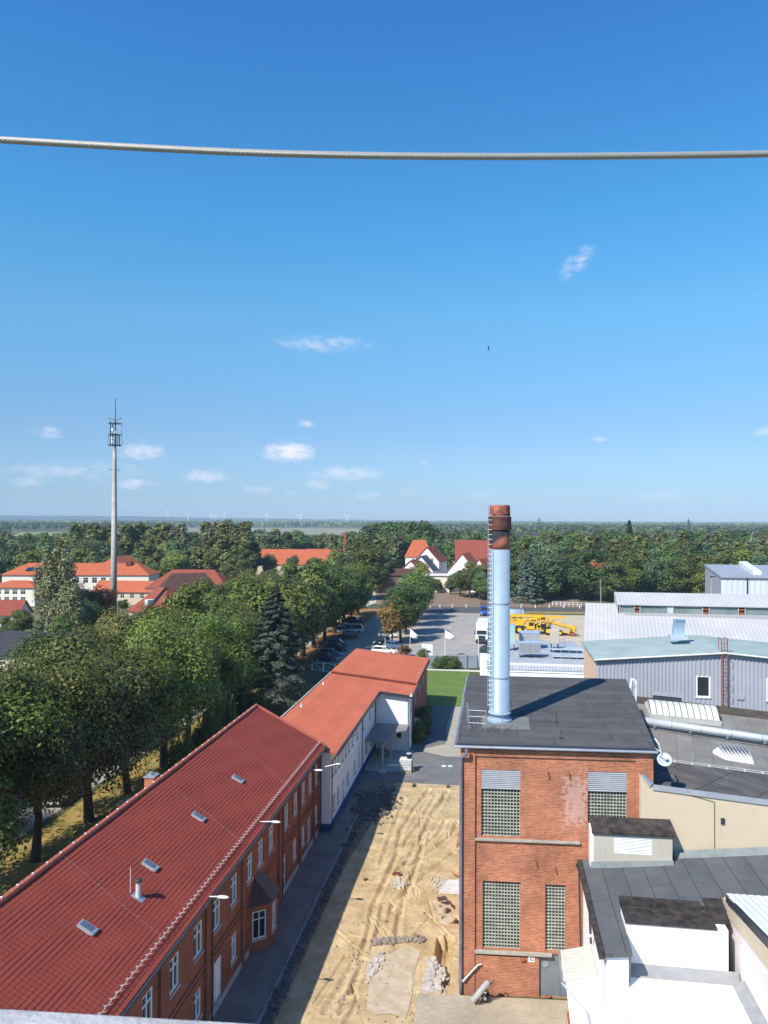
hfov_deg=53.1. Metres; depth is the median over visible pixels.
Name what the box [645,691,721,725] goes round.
rooflight
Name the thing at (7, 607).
house
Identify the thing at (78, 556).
wood tree
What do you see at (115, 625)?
lime tree
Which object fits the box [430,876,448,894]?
rubble
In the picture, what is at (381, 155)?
steel cable
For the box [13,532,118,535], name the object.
field
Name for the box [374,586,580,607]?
field
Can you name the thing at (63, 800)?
parked car
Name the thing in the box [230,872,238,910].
window
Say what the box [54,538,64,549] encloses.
wood tree
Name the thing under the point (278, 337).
sky
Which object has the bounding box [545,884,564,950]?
window
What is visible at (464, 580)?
garden tree
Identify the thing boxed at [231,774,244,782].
roof window
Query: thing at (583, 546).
wood tree
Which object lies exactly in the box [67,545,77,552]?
wood tree
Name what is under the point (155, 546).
wood tree
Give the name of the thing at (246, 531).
wood tree
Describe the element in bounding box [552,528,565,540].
wood tree
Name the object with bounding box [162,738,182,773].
yew shrub
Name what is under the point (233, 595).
lime tree
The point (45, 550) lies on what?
wood tree
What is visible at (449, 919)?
shaft ring
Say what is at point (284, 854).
door
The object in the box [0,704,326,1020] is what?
brick office
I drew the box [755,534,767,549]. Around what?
wood tree
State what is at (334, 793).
window
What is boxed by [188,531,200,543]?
wood tree
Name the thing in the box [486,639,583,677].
service building
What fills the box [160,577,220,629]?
lime tree
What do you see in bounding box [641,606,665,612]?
window
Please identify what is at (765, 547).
wood tree
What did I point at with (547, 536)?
wood tree
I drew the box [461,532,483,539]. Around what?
wood tree
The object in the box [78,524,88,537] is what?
wood tree
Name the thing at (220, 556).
wood tree
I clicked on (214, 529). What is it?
wood tree
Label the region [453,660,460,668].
bush
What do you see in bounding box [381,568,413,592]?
garage
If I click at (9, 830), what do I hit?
lime tree
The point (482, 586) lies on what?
garden tree
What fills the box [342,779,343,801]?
door
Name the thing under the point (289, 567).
lime tree
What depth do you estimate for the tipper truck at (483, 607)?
201.30 m
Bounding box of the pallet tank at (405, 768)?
[399,756,412,772]
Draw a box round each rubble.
[261,807,367,1023]
[310,787,458,1021]
[329,954,420,1023]
[346,786,402,829]
[366,951,384,977]
[369,933,426,945]
[387,876,408,889]
[419,956,446,992]
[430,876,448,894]
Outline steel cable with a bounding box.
[0,136,767,159]
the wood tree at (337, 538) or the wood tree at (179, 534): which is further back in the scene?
the wood tree at (337, 538)
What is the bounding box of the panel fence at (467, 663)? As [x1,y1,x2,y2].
[426,655,477,668]
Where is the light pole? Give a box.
[478,637,478,667]
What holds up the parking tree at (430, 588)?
on the parking lot
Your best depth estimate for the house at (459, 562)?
278.34 m
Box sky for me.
[0,0,767,521]
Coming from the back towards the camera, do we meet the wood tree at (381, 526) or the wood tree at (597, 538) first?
the wood tree at (381, 526)
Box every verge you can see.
[0,703,241,895]
[254,609,377,710]
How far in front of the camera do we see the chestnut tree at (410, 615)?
156.78 m
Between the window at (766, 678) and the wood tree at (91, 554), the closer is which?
the window at (766, 678)
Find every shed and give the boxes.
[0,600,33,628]
[723,893,767,1023]
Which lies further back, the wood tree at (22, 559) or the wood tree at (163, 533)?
the wood tree at (163, 533)
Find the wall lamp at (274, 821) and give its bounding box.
[260,820,280,822]
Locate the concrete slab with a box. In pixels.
[439,879,458,894]
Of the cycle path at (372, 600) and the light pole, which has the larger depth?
the cycle path at (372, 600)
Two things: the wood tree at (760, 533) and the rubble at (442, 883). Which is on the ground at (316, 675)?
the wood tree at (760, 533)
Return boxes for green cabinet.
[510,623,514,650]
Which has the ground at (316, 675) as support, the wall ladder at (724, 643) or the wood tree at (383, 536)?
the wood tree at (383, 536)
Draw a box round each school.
[1,561,160,594]
[103,555,145,565]
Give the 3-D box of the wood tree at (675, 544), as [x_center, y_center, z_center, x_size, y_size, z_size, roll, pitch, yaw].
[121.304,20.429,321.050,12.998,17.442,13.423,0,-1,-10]
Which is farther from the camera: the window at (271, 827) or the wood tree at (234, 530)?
the wood tree at (234, 530)
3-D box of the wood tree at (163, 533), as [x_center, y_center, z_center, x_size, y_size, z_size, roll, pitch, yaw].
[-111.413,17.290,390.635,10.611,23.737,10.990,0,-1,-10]
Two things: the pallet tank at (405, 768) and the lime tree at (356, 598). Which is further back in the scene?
the lime tree at (356, 598)
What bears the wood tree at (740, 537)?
on the ground at (316, 675)
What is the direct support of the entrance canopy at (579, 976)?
attached to the white annex at (655, 938)
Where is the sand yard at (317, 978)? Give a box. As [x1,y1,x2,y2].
[273,782,459,1023]
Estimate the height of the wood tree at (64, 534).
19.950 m
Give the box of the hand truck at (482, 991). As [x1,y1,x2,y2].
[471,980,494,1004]
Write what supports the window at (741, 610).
in the hall at (626, 615)
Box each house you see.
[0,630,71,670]
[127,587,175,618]
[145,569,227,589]
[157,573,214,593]
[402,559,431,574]
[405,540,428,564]
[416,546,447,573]
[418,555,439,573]
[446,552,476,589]
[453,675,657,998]
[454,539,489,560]
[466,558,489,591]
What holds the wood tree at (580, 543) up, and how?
on the ground at (316, 675)
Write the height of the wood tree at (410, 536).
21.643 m
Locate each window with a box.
[76,919,98,935]
[83,577,87,582]
[92,577,96,582]
[141,858,159,871]
[142,987,151,1017]
[169,952,180,999]
[191,811,206,821]
[193,919,203,964]
[194,988,202,1020]
[213,898,221,936]
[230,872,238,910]
[230,931,237,967]
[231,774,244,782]
[247,852,253,886]
[247,870,280,953]
[257,839,263,870]
[268,824,274,854]
[284,804,289,831]
[293,792,298,818]
[293,838,296,862]
[302,781,305,806]
[302,825,305,848]
[308,773,312,796]
[315,763,318,786]
[315,805,317,825]
[333,793,335,812]
[337,786,339,805]
[395,732,401,738]
[481,788,519,836]
[482,881,519,948]
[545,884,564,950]
[588,791,625,822]
[620,605,632,612]
[635,606,639,612]
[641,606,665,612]
[668,606,672,612]
[674,606,701,613]
[695,676,710,698]
[703,607,708,613]
[710,607,736,614]
[739,607,744,614]
[746,608,767,614]
[766,678,767,701]
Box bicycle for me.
[371,752,386,761]
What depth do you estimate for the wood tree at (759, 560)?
241.07 m
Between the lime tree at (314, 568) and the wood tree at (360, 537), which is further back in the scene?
the wood tree at (360, 537)
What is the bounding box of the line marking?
[428,608,451,638]
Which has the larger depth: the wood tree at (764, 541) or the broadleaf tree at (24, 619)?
the wood tree at (764, 541)
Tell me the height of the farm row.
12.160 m
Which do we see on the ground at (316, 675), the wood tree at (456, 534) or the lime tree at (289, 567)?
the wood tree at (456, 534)
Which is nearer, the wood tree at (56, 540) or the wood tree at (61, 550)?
the wood tree at (61, 550)
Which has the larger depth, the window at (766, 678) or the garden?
the garden
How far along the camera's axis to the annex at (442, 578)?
268.24 m
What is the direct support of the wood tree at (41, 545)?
on the ground at (316, 675)
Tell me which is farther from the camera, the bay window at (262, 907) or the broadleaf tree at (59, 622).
the broadleaf tree at (59, 622)
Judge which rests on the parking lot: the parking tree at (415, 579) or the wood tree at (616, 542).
the parking tree at (415, 579)
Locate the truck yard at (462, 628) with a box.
[407,612,516,667]
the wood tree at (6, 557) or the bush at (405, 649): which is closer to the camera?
the bush at (405, 649)
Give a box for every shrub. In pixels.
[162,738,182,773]
[175,726,195,758]
[191,717,209,749]
[201,702,221,738]
[215,681,237,729]
[232,676,253,716]
[250,688,268,709]
[412,719,427,742]
[414,706,431,735]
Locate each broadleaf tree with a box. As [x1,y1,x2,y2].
[0,621,19,632]
[10,609,34,630]
[31,621,44,631]
[43,613,75,632]
[79,598,105,628]
[128,612,145,620]
[145,561,162,576]
[158,549,192,574]
[192,580,225,599]
[221,571,241,596]
[222,556,252,576]
[258,568,277,577]
[262,553,278,570]
[286,554,298,566]
[306,557,322,563]
[339,540,388,585]
[343,562,367,574]
[371,573,383,596]
[378,554,391,592]
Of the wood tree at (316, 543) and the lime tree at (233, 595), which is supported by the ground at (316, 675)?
the wood tree at (316, 543)
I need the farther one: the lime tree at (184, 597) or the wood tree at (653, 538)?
the wood tree at (653, 538)
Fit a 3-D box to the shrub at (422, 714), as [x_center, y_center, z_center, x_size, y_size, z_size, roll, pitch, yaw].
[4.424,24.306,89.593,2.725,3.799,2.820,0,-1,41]
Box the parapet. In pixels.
[0,1009,247,1023]
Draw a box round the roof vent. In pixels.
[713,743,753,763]
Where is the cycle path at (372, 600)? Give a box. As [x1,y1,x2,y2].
[359,592,375,608]
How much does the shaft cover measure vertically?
0.363 m
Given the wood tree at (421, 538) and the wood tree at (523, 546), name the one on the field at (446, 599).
the wood tree at (523, 546)
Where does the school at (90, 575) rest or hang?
on the ground at (316, 675)
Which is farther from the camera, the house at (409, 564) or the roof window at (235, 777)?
the house at (409, 564)
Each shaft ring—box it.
[437,904,446,913]
[439,914,454,924]
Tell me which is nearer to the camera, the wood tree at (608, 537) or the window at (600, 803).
the window at (600, 803)
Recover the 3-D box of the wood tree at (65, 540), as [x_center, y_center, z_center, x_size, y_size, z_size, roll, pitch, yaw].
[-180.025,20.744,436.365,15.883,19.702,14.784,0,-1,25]
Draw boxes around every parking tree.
[381,582,430,634]
[390,573,429,626]
[401,572,436,603]
[412,561,438,612]
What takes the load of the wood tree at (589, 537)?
on the ground at (316, 675)
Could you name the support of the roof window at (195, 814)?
in the brick office
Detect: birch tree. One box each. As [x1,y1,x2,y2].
[30,556,57,631]
[34,542,77,622]
[56,577,90,631]
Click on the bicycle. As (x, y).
(379, 757)
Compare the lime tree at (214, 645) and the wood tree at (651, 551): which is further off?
the wood tree at (651, 551)
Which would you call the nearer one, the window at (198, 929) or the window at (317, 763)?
the window at (198, 929)
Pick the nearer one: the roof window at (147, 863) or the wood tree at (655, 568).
the roof window at (147, 863)
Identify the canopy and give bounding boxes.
[365,723,408,772]
[558,945,597,1023]
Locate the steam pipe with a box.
[643,717,767,745]
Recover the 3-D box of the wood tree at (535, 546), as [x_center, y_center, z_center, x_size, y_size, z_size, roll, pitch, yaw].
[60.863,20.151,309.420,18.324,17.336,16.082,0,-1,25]
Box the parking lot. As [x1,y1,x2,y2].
[284,612,424,663]
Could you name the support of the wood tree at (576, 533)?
on the ground at (316, 675)
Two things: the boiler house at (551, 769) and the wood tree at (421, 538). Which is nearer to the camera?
the boiler house at (551, 769)
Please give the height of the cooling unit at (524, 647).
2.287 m
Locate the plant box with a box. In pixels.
[519,630,539,640]
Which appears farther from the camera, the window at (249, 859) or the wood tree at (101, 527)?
the wood tree at (101, 527)
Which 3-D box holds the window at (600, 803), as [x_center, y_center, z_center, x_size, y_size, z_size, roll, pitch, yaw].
[11.691,15.618,40.357,2.002,1.950,0.205,0,-1,8]
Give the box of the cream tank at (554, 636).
[550,629,558,652]
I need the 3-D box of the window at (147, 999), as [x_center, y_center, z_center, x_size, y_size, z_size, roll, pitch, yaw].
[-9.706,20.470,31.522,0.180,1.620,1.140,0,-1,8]
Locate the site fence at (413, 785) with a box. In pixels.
[382,764,458,787]
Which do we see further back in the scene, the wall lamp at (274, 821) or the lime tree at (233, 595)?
the lime tree at (233, 595)
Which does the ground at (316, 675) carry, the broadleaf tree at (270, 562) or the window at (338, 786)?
the broadleaf tree at (270, 562)
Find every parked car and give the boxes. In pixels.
[41,786,76,805]
[116,798,130,808]
[313,652,338,661]
[318,648,342,656]
[325,638,349,645]
[325,643,348,651]
[332,626,351,632]
[337,631,357,638]
[345,616,363,622]
[345,623,363,632]
[371,645,396,652]
[374,636,389,644]
[377,630,396,637]
[383,640,401,649]
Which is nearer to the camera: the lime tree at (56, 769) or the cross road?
the lime tree at (56, 769)
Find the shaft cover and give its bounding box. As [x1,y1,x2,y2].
[437,896,452,906]
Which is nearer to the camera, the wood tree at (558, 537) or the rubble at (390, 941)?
the rubble at (390, 941)
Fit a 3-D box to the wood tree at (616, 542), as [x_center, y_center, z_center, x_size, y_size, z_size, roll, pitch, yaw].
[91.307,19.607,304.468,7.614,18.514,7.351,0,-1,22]
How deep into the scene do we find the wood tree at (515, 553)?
282.59 m
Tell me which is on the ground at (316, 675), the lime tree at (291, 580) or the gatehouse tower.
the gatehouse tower
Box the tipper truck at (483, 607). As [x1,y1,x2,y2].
[480,601,489,615]
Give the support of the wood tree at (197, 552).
on the ground at (316, 675)
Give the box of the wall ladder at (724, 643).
[718,637,729,706]
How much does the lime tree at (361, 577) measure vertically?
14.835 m
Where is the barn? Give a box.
[518,532,544,536]
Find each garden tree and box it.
[0,617,10,624]
[117,599,129,610]
[436,580,442,592]
[443,575,454,593]
[448,574,468,595]
[451,567,480,597]
[460,561,489,594]
[470,570,487,598]
[473,578,489,600]
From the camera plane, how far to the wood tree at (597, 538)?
353.87 m
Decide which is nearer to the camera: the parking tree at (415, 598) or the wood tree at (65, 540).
the parking tree at (415, 598)
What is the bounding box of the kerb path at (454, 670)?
[427,669,479,671]
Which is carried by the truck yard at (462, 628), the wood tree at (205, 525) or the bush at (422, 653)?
the bush at (422, 653)
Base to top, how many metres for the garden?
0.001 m
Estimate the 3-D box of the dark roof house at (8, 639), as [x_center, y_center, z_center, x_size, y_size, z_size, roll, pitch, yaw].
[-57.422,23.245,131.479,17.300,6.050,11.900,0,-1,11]
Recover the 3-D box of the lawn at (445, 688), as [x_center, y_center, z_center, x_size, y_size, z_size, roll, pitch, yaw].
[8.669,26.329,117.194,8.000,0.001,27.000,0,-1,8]
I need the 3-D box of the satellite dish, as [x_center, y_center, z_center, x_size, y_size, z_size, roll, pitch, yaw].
[14.264,12.378,39.612,0.640,1.195,1.065,1,-1,-28]
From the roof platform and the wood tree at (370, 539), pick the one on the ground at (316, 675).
the wood tree at (370, 539)
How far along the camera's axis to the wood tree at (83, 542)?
344.45 m
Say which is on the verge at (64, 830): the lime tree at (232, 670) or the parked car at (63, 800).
the lime tree at (232, 670)
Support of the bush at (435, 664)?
on the lawn at (445, 688)
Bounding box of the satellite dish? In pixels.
[654,738,671,765]
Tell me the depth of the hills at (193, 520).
4820.19 m
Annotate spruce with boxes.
[230,585,314,716]
[510,551,547,604]
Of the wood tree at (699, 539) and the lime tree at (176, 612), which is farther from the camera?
the wood tree at (699, 539)
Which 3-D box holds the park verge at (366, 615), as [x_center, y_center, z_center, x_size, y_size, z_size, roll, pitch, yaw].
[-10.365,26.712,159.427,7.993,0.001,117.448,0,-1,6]
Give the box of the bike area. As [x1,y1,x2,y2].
[364,749,412,771]
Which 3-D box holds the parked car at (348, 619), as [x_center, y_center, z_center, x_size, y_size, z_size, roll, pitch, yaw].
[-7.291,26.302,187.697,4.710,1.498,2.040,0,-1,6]
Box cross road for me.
[376,606,584,612]
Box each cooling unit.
[518,641,529,656]
[530,641,540,657]
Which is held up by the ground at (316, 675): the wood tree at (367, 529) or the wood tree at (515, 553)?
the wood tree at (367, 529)
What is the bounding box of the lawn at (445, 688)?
[427,668,469,706]
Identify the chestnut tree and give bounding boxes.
[376,602,403,639]
[380,587,422,642]
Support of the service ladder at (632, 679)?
attached to the boiler house at (551, 769)
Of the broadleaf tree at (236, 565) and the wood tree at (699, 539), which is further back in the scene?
the wood tree at (699, 539)
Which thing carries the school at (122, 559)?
on the ground at (316, 675)
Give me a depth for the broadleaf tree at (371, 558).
239.07 m
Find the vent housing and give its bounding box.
[588,816,674,867]
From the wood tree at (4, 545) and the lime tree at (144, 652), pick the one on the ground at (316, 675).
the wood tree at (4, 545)
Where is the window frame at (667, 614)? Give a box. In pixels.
[618,605,767,618]
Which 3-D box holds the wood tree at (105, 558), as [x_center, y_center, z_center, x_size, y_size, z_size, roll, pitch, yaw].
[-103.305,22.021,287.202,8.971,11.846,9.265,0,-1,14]
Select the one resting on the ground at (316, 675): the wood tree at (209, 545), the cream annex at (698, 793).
the wood tree at (209, 545)
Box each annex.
[94,580,153,604]
[426,573,450,591]
[575,847,767,1023]
[634,696,767,851]
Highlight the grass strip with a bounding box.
[525,611,584,613]
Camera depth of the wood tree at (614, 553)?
272.70 m
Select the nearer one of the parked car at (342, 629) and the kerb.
the kerb
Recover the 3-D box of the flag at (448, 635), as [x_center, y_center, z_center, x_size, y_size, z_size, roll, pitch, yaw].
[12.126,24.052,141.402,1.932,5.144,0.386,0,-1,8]
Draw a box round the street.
[1,664,267,849]
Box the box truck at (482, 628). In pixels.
[474,618,488,642]
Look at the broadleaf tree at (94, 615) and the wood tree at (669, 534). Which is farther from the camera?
the wood tree at (669, 534)
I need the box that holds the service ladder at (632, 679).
[629,678,636,702]
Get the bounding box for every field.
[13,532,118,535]
[185,528,362,534]
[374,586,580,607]
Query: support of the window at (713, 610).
in the hall at (626, 615)
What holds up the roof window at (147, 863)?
in the brick office
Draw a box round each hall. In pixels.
[0,580,42,605]
[582,635,767,711]
[584,592,767,641]
[704,561,767,594]
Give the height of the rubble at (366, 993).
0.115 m
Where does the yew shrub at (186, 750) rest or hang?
on the verge at (64, 830)
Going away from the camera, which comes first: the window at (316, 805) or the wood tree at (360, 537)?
the window at (316, 805)
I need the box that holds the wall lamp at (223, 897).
[210,895,228,898]
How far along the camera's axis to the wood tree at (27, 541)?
450.39 m
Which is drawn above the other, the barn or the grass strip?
the barn
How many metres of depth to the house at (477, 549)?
313.23 m
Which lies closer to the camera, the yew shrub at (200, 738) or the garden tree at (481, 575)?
the yew shrub at (200, 738)
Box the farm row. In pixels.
[253,549,331,576]
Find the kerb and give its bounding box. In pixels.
[257,807,360,1023]
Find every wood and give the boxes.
[0,520,767,526]
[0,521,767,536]
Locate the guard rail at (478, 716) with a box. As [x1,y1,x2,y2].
[467,703,502,731]
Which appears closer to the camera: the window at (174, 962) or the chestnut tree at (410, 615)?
the window at (174, 962)
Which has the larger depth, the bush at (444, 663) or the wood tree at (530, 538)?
the wood tree at (530, 538)
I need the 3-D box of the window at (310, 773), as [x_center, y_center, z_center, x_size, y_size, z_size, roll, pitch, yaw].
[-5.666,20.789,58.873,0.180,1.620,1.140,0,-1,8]
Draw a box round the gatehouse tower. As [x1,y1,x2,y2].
[479,644,488,675]
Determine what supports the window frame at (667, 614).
in the hall at (626, 615)
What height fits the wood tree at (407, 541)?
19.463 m
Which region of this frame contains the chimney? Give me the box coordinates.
[487,504,511,723]
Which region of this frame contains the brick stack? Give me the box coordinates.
[343,532,346,552]
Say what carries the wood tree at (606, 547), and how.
on the ground at (316, 675)
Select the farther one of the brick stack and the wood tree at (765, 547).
the brick stack
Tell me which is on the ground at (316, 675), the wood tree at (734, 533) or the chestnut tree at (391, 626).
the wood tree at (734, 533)
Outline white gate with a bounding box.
[312,662,334,671]
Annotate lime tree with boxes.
[0,627,168,823]
[0,650,129,862]
[0,678,67,869]
[3,626,110,670]
[61,621,125,651]
[80,642,188,794]
[89,606,150,651]
[119,603,226,767]
[134,599,198,631]
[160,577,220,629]
[173,624,232,735]
[183,609,260,710]
[195,589,235,615]
[204,597,272,686]
[223,580,261,606]
[225,566,268,596]
[230,578,298,685]
[241,579,327,661]
[248,569,287,580]
[260,574,330,657]
[279,561,301,576]
[284,572,333,656]
[293,558,346,648]
[320,563,364,633]
[321,565,354,640]
[331,565,371,622]
[346,561,373,615]
[350,567,379,615]
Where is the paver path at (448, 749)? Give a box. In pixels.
[423,698,464,756]
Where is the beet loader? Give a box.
[510,614,577,635]
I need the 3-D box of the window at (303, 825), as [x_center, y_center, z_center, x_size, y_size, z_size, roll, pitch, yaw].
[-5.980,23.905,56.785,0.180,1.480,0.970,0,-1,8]
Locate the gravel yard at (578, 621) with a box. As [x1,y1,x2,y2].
[515,615,584,653]
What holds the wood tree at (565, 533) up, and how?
on the ground at (316, 675)
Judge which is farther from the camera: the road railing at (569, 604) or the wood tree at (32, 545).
the wood tree at (32, 545)
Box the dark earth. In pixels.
[261,781,395,1023]
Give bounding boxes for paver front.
[413,993,568,1023]
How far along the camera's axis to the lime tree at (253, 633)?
104.27 m
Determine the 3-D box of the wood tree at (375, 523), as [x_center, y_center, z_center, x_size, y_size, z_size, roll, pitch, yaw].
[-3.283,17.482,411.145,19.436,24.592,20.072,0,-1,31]
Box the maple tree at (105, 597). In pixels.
[79,584,119,621]
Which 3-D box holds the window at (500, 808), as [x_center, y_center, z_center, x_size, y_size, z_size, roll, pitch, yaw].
[6.191,15.929,40.834,2.061,2.500,0.208,0,-1,8]
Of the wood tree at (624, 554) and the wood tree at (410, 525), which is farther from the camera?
the wood tree at (410, 525)
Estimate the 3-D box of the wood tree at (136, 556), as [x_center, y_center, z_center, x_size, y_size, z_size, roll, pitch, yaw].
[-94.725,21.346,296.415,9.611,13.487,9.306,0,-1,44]
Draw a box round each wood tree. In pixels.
[0,532,9,543]
[0,540,8,550]
[0,549,19,578]
[1,531,15,539]
[5,541,28,550]
[7,535,24,541]
[7,548,42,571]
[9,546,33,562]
[21,534,39,547]
[29,542,38,553]
[36,542,56,549]
[37,546,53,561]
[38,532,55,543]
[53,532,66,543]
[54,532,70,545]
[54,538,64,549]
[55,545,69,561]
[61,546,86,562]
[67,522,83,546]
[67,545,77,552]
[77,539,95,555]
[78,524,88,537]
[82,546,99,562]
[83,522,109,547]
[83,547,110,562]
[87,539,107,547]
[98,524,108,546]
[99,555,110,562]
[100,542,119,556]
[104,524,120,551]
[117,541,127,555]
[118,524,134,554]
[127,524,137,554]
[131,550,147,563]
[132,542,140,553]
[133,522,142,549]
[138,523,160,548]
[138,543,163,564]
[140,523,153,545]
[148,543,162,550]
[153,550,166,577]
[154,523,171,547]
[157,539,178,552]
[165,541,183,553]
[168,522,189,549]
[179,537,205,569]
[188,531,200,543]
[189,541,210,569]
[198,522,212,539]
[200,519,220,571]
[202,536,223,569]
[209,535,238,575]
[215,521,229,541]
[225,536,240,575]
[226,522,242,542]
[231,536,265,574]
[237,521,258,545]
[252,529,268,540]
[253,531,283,548]
[270,528,282,548]
[281,531,294,548]
[290,530,311,548]
[308,535,322,548]
[321,533,336,548]
[321,545,342,566]
[326,535,339,543]
[336,532,347,547]
[337,532,376,551]
[358,524,379,534]
[362,532,377,544]
[366,522,380,530]
[368,532,386,555]
[372,530,404,567]
[374,522,387,533]
[375,523,397,534]
[376,532,392,565]
[383,529,408,567]
[390,538,411,567]
[398,521,416,539]
[401,531,407,538]
[403,534,416,548]
[409,520,437,541]
[418,537,441,552]
[429,524,447,539]
[429,545,449,561]
[434,533,446,543]
[440,538,454,570]
[450,531,464,540]
[455,532,471,539]
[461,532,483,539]
[473,533,486,539]
[481,529,489,539]
[485,559,518,597]
[510,531,519,542]
[510,538,530,554]
[510,543,519,559]
[510,555,523,595]
[513,532,531,542]
[515,549,570,598]
[516,540,530,590]
[518,541,551,551]
[522,534,538,542]
[533,530,545,540]
[533,531,555,542]
[533,544,567,564]
[544,536,554,544]
[548,548,588,596]
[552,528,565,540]
[552,532,561,544]
[558,535,576,545]
[561,547,614,599]
[564,530,582,536]
[564,543,591,590]
[566,536,587,551]
[569,530,583,538]
[578,544,590,567]
[582,534,594,540]
[586,559,629,601]
[588,540,603,562]
[593,534,601,543]
[597,542,613,560]
[598,529,618,539]
[600,531,617,544]
[602,542,635,565]
[607,547,619,564]
[610,532,635,548]
[610,539,620,550]
[613,553,649,591]
[630,534,643,548]
[632,541,657,557]
[636,539,651,572]
[641,558,672,592]
[643,532,660,543]
[645,547,667,562]
[652,554,688,592]
[653,541,679,589]
[654,530,667,538]
[655,537,670,551]
[662,532,676,539]
[665,537,680,542]
[666,551,712,592]
[670,540,686,550]
[671,545,699,592]
[677,529,690,544]
[677,540,691,552]
[686,531,695,540]
[688,540,703,555]
[689,558,719,592]
[692,529,711,540]
[694,536,706,544]
[701,536,730,543]
[701,553,719,563]
[702,543,720,555]
[708,535,725,554]
[711,552,737,564]
[713,530,731,538]
[717,541,753,553]
[717,544,742,561]
[723,530,734,536]
[727,530,749,537]
[728,534,747,542]
[729,545,767,564]
[731,540,745,555]
[744,536,767,545]
[747,553,767,564]
[752,546,767,558]
[754,530,767,536]
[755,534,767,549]
[759,545,767,554]
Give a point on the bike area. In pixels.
(390, 764)
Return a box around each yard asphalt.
[213,780,374,1023]
[359,706,459,784]
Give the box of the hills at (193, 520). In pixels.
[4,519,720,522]
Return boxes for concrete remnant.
[366,947,420,1018]
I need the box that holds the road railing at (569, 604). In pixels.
[552,601,585,606]
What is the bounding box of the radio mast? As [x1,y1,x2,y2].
[108,398,121,615]
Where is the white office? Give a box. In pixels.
[280,648,429,831]
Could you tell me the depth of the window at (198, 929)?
36.87 m
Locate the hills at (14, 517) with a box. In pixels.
[0,515,767,522]
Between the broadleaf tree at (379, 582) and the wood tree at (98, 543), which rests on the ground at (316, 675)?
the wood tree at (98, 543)
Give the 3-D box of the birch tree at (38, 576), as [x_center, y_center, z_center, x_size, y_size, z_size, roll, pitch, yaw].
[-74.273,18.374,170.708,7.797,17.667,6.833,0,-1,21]
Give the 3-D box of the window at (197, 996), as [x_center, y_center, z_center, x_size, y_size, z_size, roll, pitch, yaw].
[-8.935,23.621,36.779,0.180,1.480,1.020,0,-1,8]
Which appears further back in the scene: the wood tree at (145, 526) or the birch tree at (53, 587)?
the wood tree at (145, 526)
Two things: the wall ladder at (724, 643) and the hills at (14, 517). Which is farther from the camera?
the hills at (14, 517)
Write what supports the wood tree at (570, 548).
on the field at (446, 599)
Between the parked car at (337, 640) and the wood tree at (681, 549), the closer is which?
the parked car at (337, 640)
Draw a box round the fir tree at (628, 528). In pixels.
[625,520,633,534]
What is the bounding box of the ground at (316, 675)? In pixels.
[0,525,682,1000]
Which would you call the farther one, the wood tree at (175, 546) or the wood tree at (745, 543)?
the wood tree at (175, 546)
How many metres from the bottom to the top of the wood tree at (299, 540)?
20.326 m
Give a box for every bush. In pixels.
[398,645,412,654]
[416,648,427,657]
[431,656,445,668]
[437,655,453,668]
[445,655,459,668]
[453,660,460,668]
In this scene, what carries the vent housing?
on the white annex at (655, 938)
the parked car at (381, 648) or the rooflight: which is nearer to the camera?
the rooflight
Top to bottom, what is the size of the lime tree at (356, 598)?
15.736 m
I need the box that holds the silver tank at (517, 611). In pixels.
[510,609,524,618]
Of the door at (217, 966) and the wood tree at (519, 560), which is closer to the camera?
the door at (217, 966)
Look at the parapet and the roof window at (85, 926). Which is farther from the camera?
the roof window at (85, 926)
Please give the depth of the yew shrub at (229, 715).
89.45 m
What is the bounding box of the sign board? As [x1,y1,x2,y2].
[422,644,432,655]
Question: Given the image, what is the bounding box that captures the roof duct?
[668,619,687,639]
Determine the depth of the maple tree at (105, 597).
167.39 m
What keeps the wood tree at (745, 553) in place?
on the ground at (316, 675)
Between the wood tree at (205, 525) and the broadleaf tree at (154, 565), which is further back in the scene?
the wood tree at (205, 525)
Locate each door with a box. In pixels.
[214,955,220,1005]
[283,854,284,887]
[308,816,309,844]
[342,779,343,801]
[539,954,559,996]
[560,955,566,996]
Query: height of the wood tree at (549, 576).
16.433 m
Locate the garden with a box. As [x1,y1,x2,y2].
[5,605,133,794]
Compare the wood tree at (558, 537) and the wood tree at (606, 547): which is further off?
the wood tree at (558, 537)
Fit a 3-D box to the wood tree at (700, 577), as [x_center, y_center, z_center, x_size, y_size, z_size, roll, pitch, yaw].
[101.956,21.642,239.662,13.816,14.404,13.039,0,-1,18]
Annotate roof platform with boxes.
[546,639,583,658]
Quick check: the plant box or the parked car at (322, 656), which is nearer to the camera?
the plant box
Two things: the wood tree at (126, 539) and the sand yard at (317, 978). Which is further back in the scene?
the wood tree at (126, 539)
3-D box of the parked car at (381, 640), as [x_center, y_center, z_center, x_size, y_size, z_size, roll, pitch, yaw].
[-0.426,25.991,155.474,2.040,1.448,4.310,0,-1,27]

